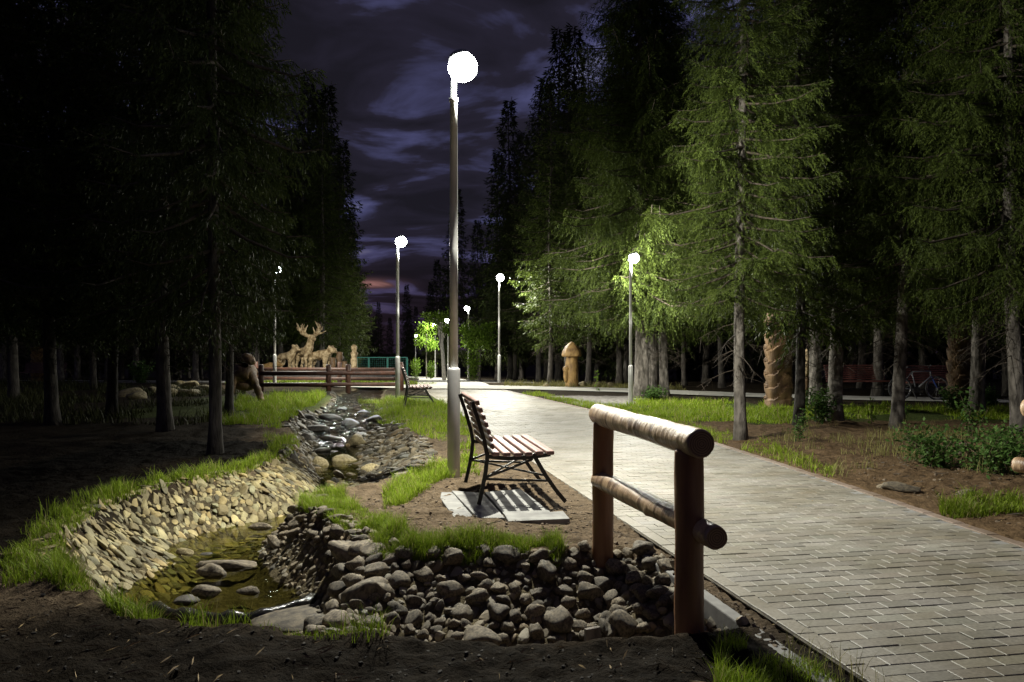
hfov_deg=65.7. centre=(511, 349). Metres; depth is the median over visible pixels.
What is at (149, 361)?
spruce tree
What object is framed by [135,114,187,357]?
spruce tree
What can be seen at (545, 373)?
spruce tree
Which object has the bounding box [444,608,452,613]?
stone
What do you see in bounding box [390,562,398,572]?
stone
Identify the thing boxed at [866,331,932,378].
spruce tree
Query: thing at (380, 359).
fence
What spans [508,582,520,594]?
stone
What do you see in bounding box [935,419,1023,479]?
shrub
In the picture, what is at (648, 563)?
stone
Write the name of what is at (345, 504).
grass
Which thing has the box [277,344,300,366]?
carved animal
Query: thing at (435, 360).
street lamp
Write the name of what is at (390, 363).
spruce tree
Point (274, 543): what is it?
stone
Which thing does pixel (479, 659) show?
fallen twigs
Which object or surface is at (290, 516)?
stone
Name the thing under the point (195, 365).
spruce tree
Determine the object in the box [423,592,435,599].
stone
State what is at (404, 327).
spruce tree
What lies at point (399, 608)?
stone
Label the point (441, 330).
tree
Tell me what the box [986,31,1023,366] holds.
spruce tree
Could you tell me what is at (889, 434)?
shrub
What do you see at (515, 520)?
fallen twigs
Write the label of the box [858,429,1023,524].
soil clods
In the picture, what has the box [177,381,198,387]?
stone
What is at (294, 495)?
stone
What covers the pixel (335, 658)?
soil clods
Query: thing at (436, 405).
grass
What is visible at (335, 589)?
stone
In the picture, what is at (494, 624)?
stone
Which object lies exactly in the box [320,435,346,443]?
stone
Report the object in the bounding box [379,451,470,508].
grass
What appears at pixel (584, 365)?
spruce tree
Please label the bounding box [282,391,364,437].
cobbled bank
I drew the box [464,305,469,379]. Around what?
street lamp
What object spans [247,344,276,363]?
spruce tree
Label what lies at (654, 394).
bush
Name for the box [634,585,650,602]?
stone
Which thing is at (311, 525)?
stone
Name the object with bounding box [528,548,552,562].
stone
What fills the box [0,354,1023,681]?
ground
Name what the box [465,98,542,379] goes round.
spruce tree
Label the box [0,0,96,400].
spruce tree
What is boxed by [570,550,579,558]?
stone
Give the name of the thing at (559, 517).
paving slab
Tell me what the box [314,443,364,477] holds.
pool water
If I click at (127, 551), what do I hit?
cobbled bank
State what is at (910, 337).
spruce tree
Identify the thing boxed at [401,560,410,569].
stone
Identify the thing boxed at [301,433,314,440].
stone
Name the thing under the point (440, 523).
soil clods
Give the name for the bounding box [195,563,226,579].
stone
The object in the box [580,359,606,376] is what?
spruce tree
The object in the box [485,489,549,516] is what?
paving slab
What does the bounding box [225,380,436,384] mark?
grass
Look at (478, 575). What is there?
stone
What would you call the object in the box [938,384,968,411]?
bush
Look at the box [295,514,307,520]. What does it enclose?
stone
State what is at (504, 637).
stone
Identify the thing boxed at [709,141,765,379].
spruce tree
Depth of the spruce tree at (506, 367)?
61.96 m
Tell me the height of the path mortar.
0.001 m
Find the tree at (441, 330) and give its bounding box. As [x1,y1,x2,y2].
[420,306,461,379]
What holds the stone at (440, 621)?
on the ground at (42, 462)
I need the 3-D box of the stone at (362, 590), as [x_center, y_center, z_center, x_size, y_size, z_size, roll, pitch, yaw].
[-0.911,1.566,4.984,0.359,0.318,0.201,-14,19,-34]
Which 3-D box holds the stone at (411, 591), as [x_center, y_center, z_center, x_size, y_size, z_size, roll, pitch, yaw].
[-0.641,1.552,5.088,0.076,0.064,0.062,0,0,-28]
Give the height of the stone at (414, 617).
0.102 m
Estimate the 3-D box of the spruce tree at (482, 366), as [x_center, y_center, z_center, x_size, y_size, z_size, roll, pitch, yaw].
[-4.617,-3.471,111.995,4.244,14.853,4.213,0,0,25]
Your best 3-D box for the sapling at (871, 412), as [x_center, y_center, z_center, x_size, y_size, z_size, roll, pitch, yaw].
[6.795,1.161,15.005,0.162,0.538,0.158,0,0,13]
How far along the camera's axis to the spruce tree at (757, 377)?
42.51 m
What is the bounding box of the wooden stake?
[584,626,600,640]
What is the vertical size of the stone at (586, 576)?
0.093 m
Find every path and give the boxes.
[19,380,1008,401]
[424,389,1023,681]
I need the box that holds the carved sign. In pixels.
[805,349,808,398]
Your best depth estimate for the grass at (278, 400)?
18.05 m
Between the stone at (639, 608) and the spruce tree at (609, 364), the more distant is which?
the spruce tree at (609, 364)
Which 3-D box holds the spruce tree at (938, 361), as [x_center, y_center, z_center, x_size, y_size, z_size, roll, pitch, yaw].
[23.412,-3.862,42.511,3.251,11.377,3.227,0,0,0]
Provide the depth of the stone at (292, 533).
6.44 m
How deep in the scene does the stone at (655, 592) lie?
4.80 m
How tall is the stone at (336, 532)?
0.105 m
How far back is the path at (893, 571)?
5.37 m
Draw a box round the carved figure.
[350,345,357,367]
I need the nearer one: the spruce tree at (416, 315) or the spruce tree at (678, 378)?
the spruce tree at (678, 378)
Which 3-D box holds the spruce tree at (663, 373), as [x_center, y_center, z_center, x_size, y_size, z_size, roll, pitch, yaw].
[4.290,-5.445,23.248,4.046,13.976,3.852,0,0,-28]
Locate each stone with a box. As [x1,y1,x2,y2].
[118,387,142,396]
[126,390,146,399]
[148,386,155,392]
[154,388,177,395]
[172,594,199,605]
[176,548,193,555]
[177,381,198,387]
[184,389,200,395]
[191,584,221,599]
[193,385,208,390]
[195,560,258,571]
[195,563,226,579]
[199,552,215,555]
[236,586,259,595]
[248,522,272,530]
[251,604,321,632]
[267,535,277,543]
[270,539,280,548]
[278,530,287,536]
[285,527,300,537]
[287,505,297,513]
[287,514,293,519]
[287,519,298,528]
[291,492,303,501]
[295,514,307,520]
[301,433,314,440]
[303,414,314,420]
[303,614,324,633]
[305,625,328,635]
[306,529,319,537]
[307,424,328,432]
[308,523,315,528]
[312,447,330,454]
[312,456,329,469]
[313,536,322,542]
[316,508,334,516]
[319,414,343,420]
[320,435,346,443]
[322,526,330,534]
[322,609,349,629]
[323,550,332,562]
[323,599,340,614]
[324,536,330,542]
[327,514,347,521]
[327,540,357,561]
[327,581,346,597]
[328,450,341,458]
[329,525,344,538]
[331,562,349,579]
[332,454,357,470]
[336,406,346,411]
[336,482,349,487]
[340,576,395,604]
[341,418,359,427]
[342,573,363,587]
[344,556,364,572]
[346,434,365,446]
[346,608,355,613]
[347,522,354,528]
[348,529,355,534]
[348,540,371,556]
[348,599,368,611]
[348,613,361,621]
[352,534,369,540]
[354,566,364,574]
[355,529,361,534]
[356,410,369,415]
[359,542,386,556]
[360,463,378,471]
[362,526,369,533]
[363,618,376,627]
[364,562,388,578]
[364,607,376,614]
[365,552,381,564]
[366,415,382,422]
[366,615,382,627]
[367,593,380,603]
[373,603,382,613]
[380,577,388,583]
[381,593,389,602]
[382,553,400,565]
[384,611,400,626]
[386,570,410,588]
[386,601,407,615]
[388,538,398,546]
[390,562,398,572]
[395,545,415,558]
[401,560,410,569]
[402,609,423,627]
[403,624,415,634]
[405,595,426,607]
[406,587,416,594]
[412,566,433,582]
[417,628,428,638]
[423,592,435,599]
[424,561,436,568]
[424,612,434,623]
[425,546,440,559]
[429,597,439,605]
[430,625,442,634]
[433,617,445,625]
[435,574,449,582]
[436,580,460,597]
[443,547,462,565]
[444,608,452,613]
[448,619,460,627]
[451,604,471,619]
[451,631,464,639]
[457,574,470,581]
[459,618,471,629]
[463,625,501,645]
[465,588,489,604]
[470,571,488,580]
[477,579,492,592]
[481,544,490,557]
[483,557,492,567]
[487,602,509,622]
[488,621,500,628]
[490,581,505,592]
[491,545,520,563]
[496,595,510,602]
[497,633,509,643]
[500,620,513,632]
[506,609,520,623]
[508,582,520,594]
[514,572,525,579]
[519,593,531,604]
[520,553,528,559]
[520,562,529,570]
[524,604,544,619]
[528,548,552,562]
[528,622,543,639]
[531,588,546,598]
[536,560,555,583]
[541,605,573,632]
[545,606,554,610]
[547,635,564,642]
[552,557,560,564]
[552,584,573,597]
[561,556,576,569]
[561,595,575,607]
[563,577,571,584]
[568,631,577,637]
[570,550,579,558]
[572,620,586,632]
[574,608,590,619]
[576,570,593,582]
[577,581,603,601]
[578,540,591,551]
[579,381,585,386]
[579,630,583,639]
[582,565,590,572]
[591,576,616,590]
[594,567,604,575]
[598,611,610,625]
[598,618,609,633]
[603,589,619,608]
[605,558,624,575]
[608,609,637,637]
[609,604,628,613]
[613,581,625,592]
[613,597,626,605]
[622,547,631,552]
[623,564,638,573]
[624,558,632,564]
[625,571,647,584]
[631,559,640,565]
[632,540,653,555]
[633,602,648,614]
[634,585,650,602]
[636,622,651,633]
[642,557,657,572]
[642,575,653,586]
[642,608,659,619]
[645,585,670,599]
[654,573,669,585]
[655,595,671,608]
[657,558,673,572]
[881,481,920,493]
[956,489,973,495]
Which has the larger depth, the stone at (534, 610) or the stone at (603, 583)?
the stone at (603, 583)
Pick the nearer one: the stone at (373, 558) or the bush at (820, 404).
the stone at (373, 558)
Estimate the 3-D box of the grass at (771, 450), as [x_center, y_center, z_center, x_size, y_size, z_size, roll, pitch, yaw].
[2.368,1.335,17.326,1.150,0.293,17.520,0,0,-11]
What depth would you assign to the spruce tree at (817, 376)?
19.38 m
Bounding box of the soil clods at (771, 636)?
[655,551,854,679]
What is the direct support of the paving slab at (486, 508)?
on the ground at (42, 462)
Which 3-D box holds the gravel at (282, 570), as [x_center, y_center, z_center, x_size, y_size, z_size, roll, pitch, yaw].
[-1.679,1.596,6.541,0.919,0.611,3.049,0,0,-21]
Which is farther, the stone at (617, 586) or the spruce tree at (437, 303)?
the spruce tree at (437, 303)
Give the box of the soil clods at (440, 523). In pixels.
[360,476,633,544]
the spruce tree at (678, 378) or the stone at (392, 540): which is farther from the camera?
the spruce tree at (678, 378)
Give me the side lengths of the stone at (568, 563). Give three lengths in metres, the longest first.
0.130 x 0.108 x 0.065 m
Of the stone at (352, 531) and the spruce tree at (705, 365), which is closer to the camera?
the stone at (352, 531)
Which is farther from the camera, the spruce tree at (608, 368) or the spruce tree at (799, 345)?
the spruce tree at (608, 368)
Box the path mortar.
[511,392,1023,550]
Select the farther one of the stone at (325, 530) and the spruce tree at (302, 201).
the spruce tree at (302, 201)
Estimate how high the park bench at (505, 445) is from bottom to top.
0.940 m
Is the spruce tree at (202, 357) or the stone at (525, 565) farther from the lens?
the spruce tree at (202, 357)
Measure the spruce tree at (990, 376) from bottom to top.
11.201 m
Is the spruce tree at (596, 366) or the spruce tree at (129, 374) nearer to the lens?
the spruce tree at (596, 366)
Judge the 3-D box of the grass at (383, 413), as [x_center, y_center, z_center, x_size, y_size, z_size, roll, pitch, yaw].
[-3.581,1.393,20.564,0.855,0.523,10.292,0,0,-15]
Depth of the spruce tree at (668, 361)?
41.83 m
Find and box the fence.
[357,357,407,375]
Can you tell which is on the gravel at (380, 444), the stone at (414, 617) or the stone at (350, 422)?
the stone at (350, 422)
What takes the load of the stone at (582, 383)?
on the ground at (42, 462)
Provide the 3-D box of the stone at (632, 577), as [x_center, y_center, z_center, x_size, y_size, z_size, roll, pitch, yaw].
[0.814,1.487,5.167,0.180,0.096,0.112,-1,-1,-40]
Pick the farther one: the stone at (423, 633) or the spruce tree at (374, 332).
the spruce tree at (374, 332)
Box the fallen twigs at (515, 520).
[381,471,627,538]
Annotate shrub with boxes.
[885,417,986,469]
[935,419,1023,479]
[970,419,1023,459]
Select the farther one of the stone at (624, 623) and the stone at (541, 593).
the stone at (541, 593)
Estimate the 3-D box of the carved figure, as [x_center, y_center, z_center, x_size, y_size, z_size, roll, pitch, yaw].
[-7.744,0.435,38.989,0.444,1.360,0.449,0,0,0]
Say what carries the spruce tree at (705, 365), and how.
on the ground at (42, 462)
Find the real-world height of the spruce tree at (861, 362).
14.910 m
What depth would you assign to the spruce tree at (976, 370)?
16.91 m
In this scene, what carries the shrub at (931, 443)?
on the ground at (42, 462)
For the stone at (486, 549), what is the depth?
5.34 m
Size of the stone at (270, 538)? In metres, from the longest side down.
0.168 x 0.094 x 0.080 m
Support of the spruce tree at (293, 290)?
on the ground at (42, 462)
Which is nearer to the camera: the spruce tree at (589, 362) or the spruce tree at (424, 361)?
the spruce tree at (589, 362)
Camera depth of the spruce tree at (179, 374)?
68.66 m
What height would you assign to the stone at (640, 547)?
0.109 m
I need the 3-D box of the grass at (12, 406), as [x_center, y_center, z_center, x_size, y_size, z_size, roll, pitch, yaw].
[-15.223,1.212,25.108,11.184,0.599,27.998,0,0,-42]
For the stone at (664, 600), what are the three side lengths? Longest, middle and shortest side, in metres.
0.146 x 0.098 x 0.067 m
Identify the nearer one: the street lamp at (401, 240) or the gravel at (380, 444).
the gravel at (380, 444)
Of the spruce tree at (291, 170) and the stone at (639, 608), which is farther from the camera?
the spruce tree at (291, 170)
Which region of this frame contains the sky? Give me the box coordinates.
[1,0,997,353]
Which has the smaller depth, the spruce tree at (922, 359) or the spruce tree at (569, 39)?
the spruce tree at (922, 359)
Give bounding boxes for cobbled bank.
[0,446,359,602]
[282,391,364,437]
[367,433,437,482]
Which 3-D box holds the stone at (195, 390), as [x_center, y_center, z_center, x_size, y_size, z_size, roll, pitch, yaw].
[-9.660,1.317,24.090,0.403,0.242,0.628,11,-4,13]
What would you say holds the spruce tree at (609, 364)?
on the ground at (42, 462)
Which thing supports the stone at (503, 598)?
on the ground at (42, 462)
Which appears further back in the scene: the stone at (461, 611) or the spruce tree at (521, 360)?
the spruce tree at (521, 360)
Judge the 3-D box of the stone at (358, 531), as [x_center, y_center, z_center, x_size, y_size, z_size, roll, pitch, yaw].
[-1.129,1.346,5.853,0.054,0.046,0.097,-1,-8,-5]
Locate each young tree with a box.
[413,321,438,377]
[458,319,500,379]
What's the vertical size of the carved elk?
2.510 m
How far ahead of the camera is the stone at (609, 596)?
5.08 m
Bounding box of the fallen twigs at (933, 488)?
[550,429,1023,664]
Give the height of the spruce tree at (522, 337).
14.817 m
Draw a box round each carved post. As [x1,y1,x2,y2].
[763,310,792,407]
[946,323,971,408]
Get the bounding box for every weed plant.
[788,406,812,441]
[905,401,910,421]
[953,387,989,438]
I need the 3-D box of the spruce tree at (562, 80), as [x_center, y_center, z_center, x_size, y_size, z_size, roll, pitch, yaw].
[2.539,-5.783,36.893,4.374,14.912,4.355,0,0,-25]
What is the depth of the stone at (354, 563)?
5.31 m
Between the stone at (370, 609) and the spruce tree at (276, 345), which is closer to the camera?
the stone at (370, 609)
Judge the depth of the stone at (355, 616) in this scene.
4.59 m
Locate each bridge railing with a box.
[254,362,402,381]
[258,364,403,393]
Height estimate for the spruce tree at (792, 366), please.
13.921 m
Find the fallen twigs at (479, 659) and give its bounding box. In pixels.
[0,553,715,681]
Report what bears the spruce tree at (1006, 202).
on the ground at (42, 462)
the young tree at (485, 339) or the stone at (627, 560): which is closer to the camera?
the stone at (627, 560)
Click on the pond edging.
(308, 598)
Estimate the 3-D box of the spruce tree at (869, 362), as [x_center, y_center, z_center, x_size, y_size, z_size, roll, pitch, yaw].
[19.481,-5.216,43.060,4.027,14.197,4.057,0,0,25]
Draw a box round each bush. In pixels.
[128,357,155,382]
[409,358,422,378]
[425,360,437,378]
[461,348,485,380]
[635,384,668,400]
[805,383,841,423]
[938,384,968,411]
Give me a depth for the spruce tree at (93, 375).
27.90 m
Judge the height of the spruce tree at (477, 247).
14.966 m
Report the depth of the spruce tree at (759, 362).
39.91 m
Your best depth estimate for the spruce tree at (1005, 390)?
23.91 m
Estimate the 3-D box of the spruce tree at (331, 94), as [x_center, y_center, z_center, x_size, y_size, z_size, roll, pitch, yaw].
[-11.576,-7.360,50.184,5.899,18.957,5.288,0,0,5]
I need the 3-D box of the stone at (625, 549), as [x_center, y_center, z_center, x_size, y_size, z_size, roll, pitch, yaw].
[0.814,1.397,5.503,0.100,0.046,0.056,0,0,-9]
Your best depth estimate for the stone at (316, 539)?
6.05 m
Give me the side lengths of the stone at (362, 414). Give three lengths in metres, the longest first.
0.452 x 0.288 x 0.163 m
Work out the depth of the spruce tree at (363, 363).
111.92 m
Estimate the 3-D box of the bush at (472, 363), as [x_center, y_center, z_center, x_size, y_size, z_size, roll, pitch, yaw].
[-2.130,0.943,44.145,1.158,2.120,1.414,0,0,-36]
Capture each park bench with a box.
[19,363,66,379]
[401,367,433,404]
[458,392,566,504]
[823,365,891,393]
[905,365,947,398]
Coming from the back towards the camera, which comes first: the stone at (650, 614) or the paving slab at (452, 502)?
the paving slab at (452, 502)
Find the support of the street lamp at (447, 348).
on the ground at (42, 462)
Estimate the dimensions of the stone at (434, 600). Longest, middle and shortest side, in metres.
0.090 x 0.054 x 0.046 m
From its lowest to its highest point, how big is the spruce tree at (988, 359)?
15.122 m
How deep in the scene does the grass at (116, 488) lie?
6.67 m
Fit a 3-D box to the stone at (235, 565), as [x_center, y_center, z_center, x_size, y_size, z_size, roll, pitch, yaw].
[-2.291,1.737,6.389,0.491,0.100,0.142,3,2,-9]
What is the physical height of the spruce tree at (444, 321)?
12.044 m
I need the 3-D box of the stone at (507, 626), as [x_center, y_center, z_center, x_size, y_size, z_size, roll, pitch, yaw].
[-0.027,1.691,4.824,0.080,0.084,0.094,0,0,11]
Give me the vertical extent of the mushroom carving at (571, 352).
1.800 m
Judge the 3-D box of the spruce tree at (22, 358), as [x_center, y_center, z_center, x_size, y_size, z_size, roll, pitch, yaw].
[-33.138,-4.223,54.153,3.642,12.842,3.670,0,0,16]
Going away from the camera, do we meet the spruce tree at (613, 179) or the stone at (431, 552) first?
the stone at (431, 552)
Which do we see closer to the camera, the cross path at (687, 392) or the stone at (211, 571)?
the stone at (211, 571)
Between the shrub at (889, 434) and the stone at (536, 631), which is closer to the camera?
the stone at (536, 631)
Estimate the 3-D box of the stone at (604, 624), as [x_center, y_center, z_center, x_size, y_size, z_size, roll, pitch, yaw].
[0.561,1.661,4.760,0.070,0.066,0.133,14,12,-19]
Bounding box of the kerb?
[642,555,834,681]
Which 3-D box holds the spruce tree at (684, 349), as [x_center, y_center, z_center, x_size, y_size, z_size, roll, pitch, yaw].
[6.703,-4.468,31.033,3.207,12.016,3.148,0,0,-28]
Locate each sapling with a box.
[593,370,599,389]
[868,397,875,422]
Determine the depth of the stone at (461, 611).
4.89 m
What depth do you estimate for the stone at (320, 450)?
12.98 m
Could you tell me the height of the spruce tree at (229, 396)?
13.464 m
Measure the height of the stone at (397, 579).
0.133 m
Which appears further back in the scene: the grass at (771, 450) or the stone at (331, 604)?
the grass at (771, 450)
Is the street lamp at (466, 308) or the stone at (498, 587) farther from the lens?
the street lamp at (466, 308)
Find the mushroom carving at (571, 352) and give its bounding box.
[562,341,580,386]
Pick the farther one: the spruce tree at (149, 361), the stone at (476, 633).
the spruce tree at (149, 361)
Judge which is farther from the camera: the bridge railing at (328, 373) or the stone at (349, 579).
the bridge railing at (328, 373)
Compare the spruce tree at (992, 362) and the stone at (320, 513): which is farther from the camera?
the spruce tree at (992, 362)
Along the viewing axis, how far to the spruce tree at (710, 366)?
45.21 m
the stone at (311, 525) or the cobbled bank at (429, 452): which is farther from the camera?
the cobbled bank at (429, 452)
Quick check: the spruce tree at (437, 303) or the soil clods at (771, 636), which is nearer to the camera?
the soil clods at (771, 636)
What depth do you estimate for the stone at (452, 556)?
5.30 m
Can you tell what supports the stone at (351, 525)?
on the ground at (42, 462)
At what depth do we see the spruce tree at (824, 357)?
38.95 m
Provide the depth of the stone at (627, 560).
5.38 m
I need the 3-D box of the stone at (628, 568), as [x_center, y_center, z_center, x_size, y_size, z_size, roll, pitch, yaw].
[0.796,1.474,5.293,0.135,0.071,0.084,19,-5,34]
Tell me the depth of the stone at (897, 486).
7.86 m
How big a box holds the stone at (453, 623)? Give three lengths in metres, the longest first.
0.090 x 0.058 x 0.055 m
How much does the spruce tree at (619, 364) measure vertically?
15.402 m
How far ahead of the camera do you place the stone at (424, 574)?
5.19 m
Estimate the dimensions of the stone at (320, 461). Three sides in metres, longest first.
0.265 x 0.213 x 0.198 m
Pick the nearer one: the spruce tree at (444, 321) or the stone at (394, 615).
the stone at (394, 615)
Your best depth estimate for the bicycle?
21.59 m
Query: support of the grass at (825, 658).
on the ground at (42, 462)
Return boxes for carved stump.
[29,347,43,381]
[329,357,335,366]
[336,352,342,366]
[342,361,346,367]
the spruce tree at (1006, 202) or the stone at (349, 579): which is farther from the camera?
the spruce tree at (1006, 202)
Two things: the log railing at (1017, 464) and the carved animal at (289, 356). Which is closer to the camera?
the log railing at (1017, 464)
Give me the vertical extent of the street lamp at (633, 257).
4.103 m
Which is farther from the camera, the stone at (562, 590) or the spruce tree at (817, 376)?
the spruce tree at (817, 376)
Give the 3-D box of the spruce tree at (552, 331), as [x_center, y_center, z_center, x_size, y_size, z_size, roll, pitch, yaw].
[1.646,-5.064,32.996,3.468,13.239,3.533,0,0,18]
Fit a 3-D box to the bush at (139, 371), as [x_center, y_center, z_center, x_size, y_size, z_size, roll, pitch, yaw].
[-15.808,1.028,33.974,1.080,1.418,1.278,0,0,0]
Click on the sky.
(387, 61)
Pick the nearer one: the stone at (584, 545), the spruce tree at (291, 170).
the stone at (584, 545)
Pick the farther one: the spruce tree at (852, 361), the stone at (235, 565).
the spruce tree at (852, 361)
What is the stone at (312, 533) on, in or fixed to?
on the ground at (42, 462)
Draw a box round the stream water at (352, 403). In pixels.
[312,389,383,447]
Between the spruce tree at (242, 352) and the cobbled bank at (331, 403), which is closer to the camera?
the cobbled bank at (331, 403)
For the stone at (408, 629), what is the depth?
4.75 m
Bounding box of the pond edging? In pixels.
[147,593,316,625]
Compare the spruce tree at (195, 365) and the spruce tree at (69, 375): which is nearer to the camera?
the spruce tree at (195, 365)
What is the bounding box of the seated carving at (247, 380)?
[234,353,263,400]
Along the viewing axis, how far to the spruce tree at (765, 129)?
11.99 m
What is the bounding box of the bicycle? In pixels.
[888,365,947,399]
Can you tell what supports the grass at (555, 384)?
on the ground at (42, 462)
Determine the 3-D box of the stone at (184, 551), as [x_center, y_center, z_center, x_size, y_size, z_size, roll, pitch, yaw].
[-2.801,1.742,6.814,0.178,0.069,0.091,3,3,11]
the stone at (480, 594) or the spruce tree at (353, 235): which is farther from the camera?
the spruce tree at (353, 235)
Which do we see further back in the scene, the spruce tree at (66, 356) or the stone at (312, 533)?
the spruce tree at (66, 356)
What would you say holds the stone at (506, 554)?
on the ground at (42, 462)
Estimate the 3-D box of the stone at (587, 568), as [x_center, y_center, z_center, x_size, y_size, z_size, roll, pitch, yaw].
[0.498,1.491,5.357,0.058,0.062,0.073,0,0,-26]
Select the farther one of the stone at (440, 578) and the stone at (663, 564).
the stone at (440, 578)
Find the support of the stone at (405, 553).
on the ground at (42, 462)
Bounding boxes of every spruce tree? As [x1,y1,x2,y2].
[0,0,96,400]
[0,0,158,425]
[0,0,181,418]
[3,0,297,431]
[18,339,56,378]
[23,342,81,359]
[56,346,89,376]
[56,347,84,377]
[64,343,103,378]
[66,46,134,388]
[71,346,118,378]
[76,0,332,454]
[96,347,132,375]
[102,335,153,378]
[120,193,148,380]
[130,341,180,376]
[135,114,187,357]
[144,328,206,378]
[169,0,303,415]
[170,185,208,380]
[170,340,208,377]
[172,356,191,377]
[178,340,203,378]
[180,342,241,366]
[199,304,248,372]
[222,335,261,362]
[223,177,249,380]
[232,77,295,364]
[243,207,286,363]
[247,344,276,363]
[258,88,319,358]
[262,169,300,366]
[266,96,338,366]
[268,75,358,362]
[269,95,312,366]
[270,90,360,366]
[282,108,358,366]
[284,82,372,354]
[308,122,368,354]
[313,182,366,360]
[317,139,377,362]
[345,206,374,364]
[347,235,369,367]
[357,309,372,367]
[361,309,376,367]
[367,302,386,367]
[368,315,381,367]
[383,318,395,367]
[394,284,420,369]
[400,311,417,375]
[410,306,423,373]
[417,282,440,372]
[418,259,449,376]
[419,320,432,374]
[427,189,479,366]
[433,293,449,369]
[458,220,493,377]
[461,149,524,378]
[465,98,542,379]
[465,269,487,367]
[466,275,487,372]
[476,257,495,375]
[482,155,535,379]
[488,217,533,375]
[490,130,543,378]
[493,83,571,381]
[502,349,535,377]
[503,182,534,378]
[506,26,585,379]
[508,70,583,383]
[512,79,561,379]
[518,22,609,360]
[520,64,600,365]
[530,346,554,378]
[531,74,614,381]
[539,0,734,397]
[542,42,632,383]
[563,32,647,383]
[571,112,623,381]
[576,0,733,392]
[580,342,615,378]
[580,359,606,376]
[583,210,634,382]
[586,340,633,379]
[590,0,733,397]
[597,83,668,380]
[610,267,680,361]
[632,342,686,380]
[645,0,847,440]
[648,100,717,385]
[668,108,733,380]
[668,341,712,380]
[670,19,748,383]
[672,346,713,378]
[678,2,758,387]
[678,202,733,380]
[706,0,829,368]
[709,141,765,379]
[712,55,794,382]
[712,348,729,378]
[713,0,889,424]
[723,0,897,403]
[724,101,763,380]
[727,330,821,375]
[733,0,955,420]
[755,333,795,380]
[793,320,853,363]
[796,0,1022,429]
[808,2,917,387]
[808,336,873,364]
[821,317,892,379]
[826,0,951,395]
[846,335,909,379]
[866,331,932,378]
[867,71,930,386]
[873,9,947,392]
[879,0,1023,412]
[880,0,1023,432]
[883,303,925,379]
[907,349,945,378]
[913,326,947,378]
[914,12,1000,369]
[928,235,1000,363]
[938,3,1023,395]
[952,6,1023,362]
[985,346,1023,380]
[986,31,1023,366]
[986,323,1023,370]
[986,333,1023,380]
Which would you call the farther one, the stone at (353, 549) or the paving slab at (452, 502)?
the paving slab at (452, 502)
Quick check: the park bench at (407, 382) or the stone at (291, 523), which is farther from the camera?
the park bench at (407, 382)
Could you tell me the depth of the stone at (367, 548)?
5.46 m
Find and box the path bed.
[424,391,947,681]
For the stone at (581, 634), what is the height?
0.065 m
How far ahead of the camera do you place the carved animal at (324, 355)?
39.69 m
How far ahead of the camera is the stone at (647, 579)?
5.03 m
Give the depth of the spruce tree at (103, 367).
71.77 m
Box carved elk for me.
[295,321,324,366]
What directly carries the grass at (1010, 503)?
on the ground at (42, 462)
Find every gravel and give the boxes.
[248,495,387,612]
[278,409,419,486]
[299,544,748,646]
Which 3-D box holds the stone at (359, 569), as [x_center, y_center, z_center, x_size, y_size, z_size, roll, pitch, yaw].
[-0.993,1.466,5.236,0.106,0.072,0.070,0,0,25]
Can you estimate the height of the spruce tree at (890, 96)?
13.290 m
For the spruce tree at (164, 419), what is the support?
on the ground at (42, 462)
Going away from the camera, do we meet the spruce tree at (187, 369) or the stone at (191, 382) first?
the stone at (191, 382)
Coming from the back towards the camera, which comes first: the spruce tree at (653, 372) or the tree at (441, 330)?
the tree at (441, 330)
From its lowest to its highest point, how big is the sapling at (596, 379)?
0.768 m
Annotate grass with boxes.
[0,375,245,425]
[0,430,299,588]
[35,530,398,642]
[208,387,326,428]
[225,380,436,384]
[293,482,416,537]
[357,398,405,425]
[365,517,567,569]
[369,393,481,475]
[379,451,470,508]
[502,378,685,389]
[522,390,838,477]
[611,395,1009,423]
[701,620,851,681]
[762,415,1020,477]
[778,624,892,681]
[934,480,1023,518]
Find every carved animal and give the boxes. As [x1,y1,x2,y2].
[263,360,282,366]
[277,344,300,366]
[307,345,336,366]
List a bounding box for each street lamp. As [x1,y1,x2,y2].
[273,267,280,382]
[395,235,406,397]
[433,323,435,377]
[445,319,448,369]
[447,49,477,477]
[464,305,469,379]
[497,273,503,382]
[628,252,638,403]
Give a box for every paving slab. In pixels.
[440,492,472,516]
[452,491,504,520]
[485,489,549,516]
[505,511,569,523]
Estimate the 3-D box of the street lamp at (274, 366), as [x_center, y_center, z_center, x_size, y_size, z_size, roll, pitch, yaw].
[-9.175,-0.822,31.028,0.332,4.944,0.308,0,0,-17]
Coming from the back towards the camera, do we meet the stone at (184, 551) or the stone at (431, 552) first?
the stone at (184, 551)
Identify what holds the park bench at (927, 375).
on the cross path at (687, 392)
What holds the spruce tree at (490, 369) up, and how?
on the ground at (42, 462)
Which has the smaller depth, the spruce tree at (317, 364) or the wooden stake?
the wooden stake
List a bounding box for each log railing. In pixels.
[589,404,727,633]
[1011,400,1023,472]
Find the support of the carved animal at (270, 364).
on the ground at (42, 462)
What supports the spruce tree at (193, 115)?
on the ground at (42, 462)
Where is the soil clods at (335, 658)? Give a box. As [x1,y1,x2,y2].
[0,540,712,681]
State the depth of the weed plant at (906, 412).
15.30 m
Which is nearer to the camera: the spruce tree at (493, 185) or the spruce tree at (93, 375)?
the spruce tree at (93, 375)
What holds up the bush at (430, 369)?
on the ground at (42, 462)
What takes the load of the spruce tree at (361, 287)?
on the ground at (42, 462)

